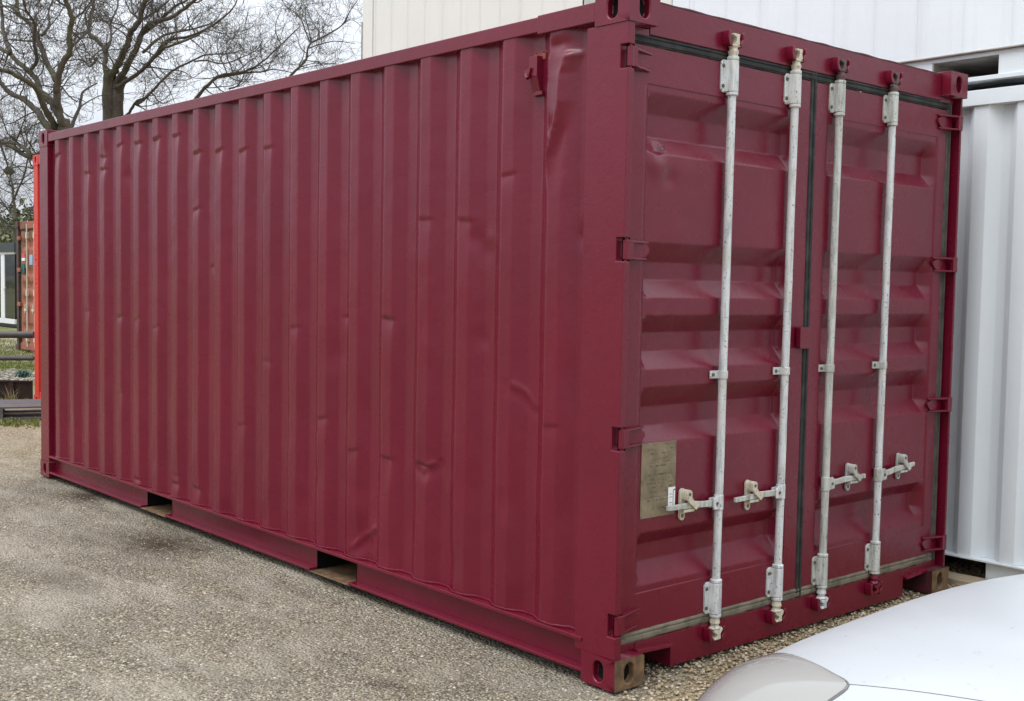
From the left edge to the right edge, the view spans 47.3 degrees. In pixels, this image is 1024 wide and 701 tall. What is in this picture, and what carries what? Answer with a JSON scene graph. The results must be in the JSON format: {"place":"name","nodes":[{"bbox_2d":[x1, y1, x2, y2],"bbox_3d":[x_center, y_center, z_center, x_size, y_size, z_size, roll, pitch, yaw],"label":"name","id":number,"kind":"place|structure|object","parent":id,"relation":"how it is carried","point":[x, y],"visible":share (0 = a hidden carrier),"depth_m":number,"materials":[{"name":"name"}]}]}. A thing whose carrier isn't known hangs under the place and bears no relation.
{"place":"outdoors","nodes":[
{"label":"outdoors","id":0,"kind":"place"},
{"bbox_2d":[2,386,19,399],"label":"dry grass","id":1,"kind":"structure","parent":0,"point":[11,397],"depth_m":13.67,"materials":[{"name":"plant"}]},
{"bbox_2d":[0,339,40,429],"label":"grass","id":2,"kind":"structure","parent":0,"point":[30,365],"depth_m":19.05,"materials":[{"name":"green plant"}]},
{"bbox_2d":[0,0,362,227],"label":"sky","id":3,"kind":"structure","parent":0,"point":[130,88],"materials":[{"name":"white"}]},
{"bbox_2d":[0,326,985,700],"bbox_3d":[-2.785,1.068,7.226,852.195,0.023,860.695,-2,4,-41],"label":"ground","id":4,"kind":"structure","parent":0,"point":[496,658],"depth_m":5.16,"materials":[{"name":"grey gravel"}]},
{"bbox_2d":[0,243,16,327],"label":"black cabin","id":5,"kind":"object","parent":4,"relation":"on","point":[8,298],"visible":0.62,"depth_m":33.57,"materials":[{"name":"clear glass"}]},
{"bbox_2d":[0,380,32,398],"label":"retaining board","id":6,"kind":"object","parent":4,"relation":"on","point":[25,389],"visible":0.66,"depth_m":14.34,"materials":[{"name":"brown wood"}]},
{"bbox_2d":[0,198,33,242],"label":"evergreen bush","id":7,"kind":"object","parent":4,"relation":"on","point":[4,237],"visible":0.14,"depth_m":45.73,"materials":[{"name":"green plant"}]},
{"bbox_2d":[0,331,34,360],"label":"pipe barrier","id":8,"kind":"object","parent":4,"relation":"on","point":[16,334],"visible":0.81,"depth_m":13.97,"materials":[{"name":"metal"}]},
{"bbox_2d":[0,338,34,380],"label":"pale stones","id":9,"kind":"object","parent":4,"relation":"on","point":[6,374],"visible":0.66,"depth_m":17.79,"materials":[{"name":"grey gravel"}]},
{"bbox_2d":[0,399,40,419],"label":"wooden pallet","id":10,"kind":"object","parent":4,"relation":"on","point":[19,403],"visible":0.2,"depth_m":12.56,"materials":[{"name":"grey wood"}]},
{"bbox_2d":[15,369,31,377],"bbox_3d":[-7.243,0.341,17.330,0.331,0.139,0.311,0,3,-14],"label":"weed plant","id":11,"kind":"object","parent":4,"relation":"on","point":[23,373],"visible":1,"depth_m":17.30,"materials":[{"name":"green plant"}]},
{"bbox_2d":[15,221,34,350],"bbox_3d":[-6.976,-1.320,24.805,6.090,2.591,2.438,-2,4,-41],"label":"orange container","id":12,"kind":"object","parent":4,"relation":"on","point":[25,268],"visible":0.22,"depth_m":23.44,"materials":[{"name":"metal"}]},
{"bbox_2d":[21,230,33,343],"bbox_3d":[-9.566,-1.257,23.262,0.036,2.250,1.030,-2,4,-41],"label":"door","id":13,"kind":"structure","parent":12,"relation":"in","point":[30,241],"depth_m":23.37,"materials":[{"name":"orange paint"}]},
{"bbox_2d":[0,103,56,242],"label":"bare tree","id":14,"kind":"object","parent":4,"relation":"on","point":[20,183],"visible":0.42,"depth_m":42.03,"materials":[{"name":"brown plant"}]},
{"bbox_2d":[33,154,40,398],"bbox_3d":[-2.474,-0.813,14.643,6.050,2.896,2.438,-2,4,-41],"label":"red container","id":15,"kind":"object","parent":4,"relation":"on","point":[37,315],"visible":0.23,"depth_m":13.51,"materials":[{"name":"metal"}]},
{"bbox_2d":[0,0,176,239],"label":"bare tree","id":16,"kind":"object","parent":4,"relation":"on","point":[43,97],"visible":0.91,"depth_m":19.14,"materials":[{"name":"brown plant"}]},
{"bbox_2d":[14,0,274,119],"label":"bare tree","id":17,"kind":"object","parent":4,"relation":"on","point":[122,79],"visible":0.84,"depth_m":20.66,"materials":[{"name":"brown plant"}]},
{"bbox_2d":[162,0,362,98],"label":"bare tree","id":18,"kind":"object","parent":4,"relation":"on","point":[260,54],"visible":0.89,"depth_m":22.40,"materials":[{"name":"brown plant"}]},
{"bbox_2d":[39,0,967,692],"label":"shipping container","id":19,"kind":"object","parent":4,"relation":"on","point":[605,344],"visible":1,"depth_m":5.19,"materials":[{"name":"red metal"}]},
{"bbox_2d":[614,43,810,637],"bbox_3d":[0.821,-0.040,4.723,1.180,2.218,0.109,-2,4,-41],"label":"door","id":20,"kind":"structure","parent":19,"relation":"in","point":[673,250],"depth_m":4.70,"materials":[{"name":"red paint"}]},
{"bbox_2d":[796,83,962,586],"bbox_3d":[1.707,-0.069,5.494,1.284,2.218,0.109,-2,4,-41],"label":"door","id":21,"kind":"structure","parent":19,"relation":"in","point":[916,261],"depth_m":5.52,"materials":[{"name":"red paint"}]},
{"bbox_2d":[697,574,1023,700],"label":"parked car","id":22,"kind":"object","parent":4,"relation":"on","point":[963,643],"visible":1,"depth_m":2.09,"materials":[{"name":"white paint"}]},
{"bbox_2d":[948,571,988,585],"bbox_3d":[2.457,1.207,5.974,0.140,0.034,1.520,-2,4,-41],"label":"timber sleeper","id":23,"kind":"object","parent":4,"relation":"on","point":[957,579],"depth_m":6.07,"materials":[{"name":"beige wood"}]},
{"bbox_2d":[945,85,1023,578],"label":"storage container","id":24,"kind":"object","parent":4,"relation":"on","point":[985,509],"visible":0.12,"depth_m":6.04,"materials":[{"name":"white metal"}]},
{"bbox_2d":[673,0,1023,88],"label":"site cabin","id":25,"kind":"object","parent":24,"relation":"on","point":[979,43],"visible":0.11,"depth_m":6.29,"materials":[{"name":"white metal"}]},
{"bbox_2d":[968,82,1023,90],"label":"cable","id":26,"kind":"object","parent":24,"relation":"on","point":[1000,85],"visible":0.24,"depth_m":5.97,"materials":[{"name":"black rubber"}]},
{"bbox_2d":[589,559,985,700],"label":"pea gravel","id":27,"kind":"structure","parent":0,"point":[784,641],"depth_m":4.87,"materials":[{"name":"beige gravel"}]},
{"bbox_3d":[0.744,-0.328,9.920,2.450,2.580,3.615,-2,4,-41],"label":"cream cabin","id":28,"kind":"object","parent":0,"visible":0},
{"bbox_2d":[361,0,672,58],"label":"cream cabin","id":29,"kind":"object","parent":28,"relation":"on","point":[387,26],"visible":0.11,"depth_m":9.58,"materials":[{"name":"beige metal"}]}
]}

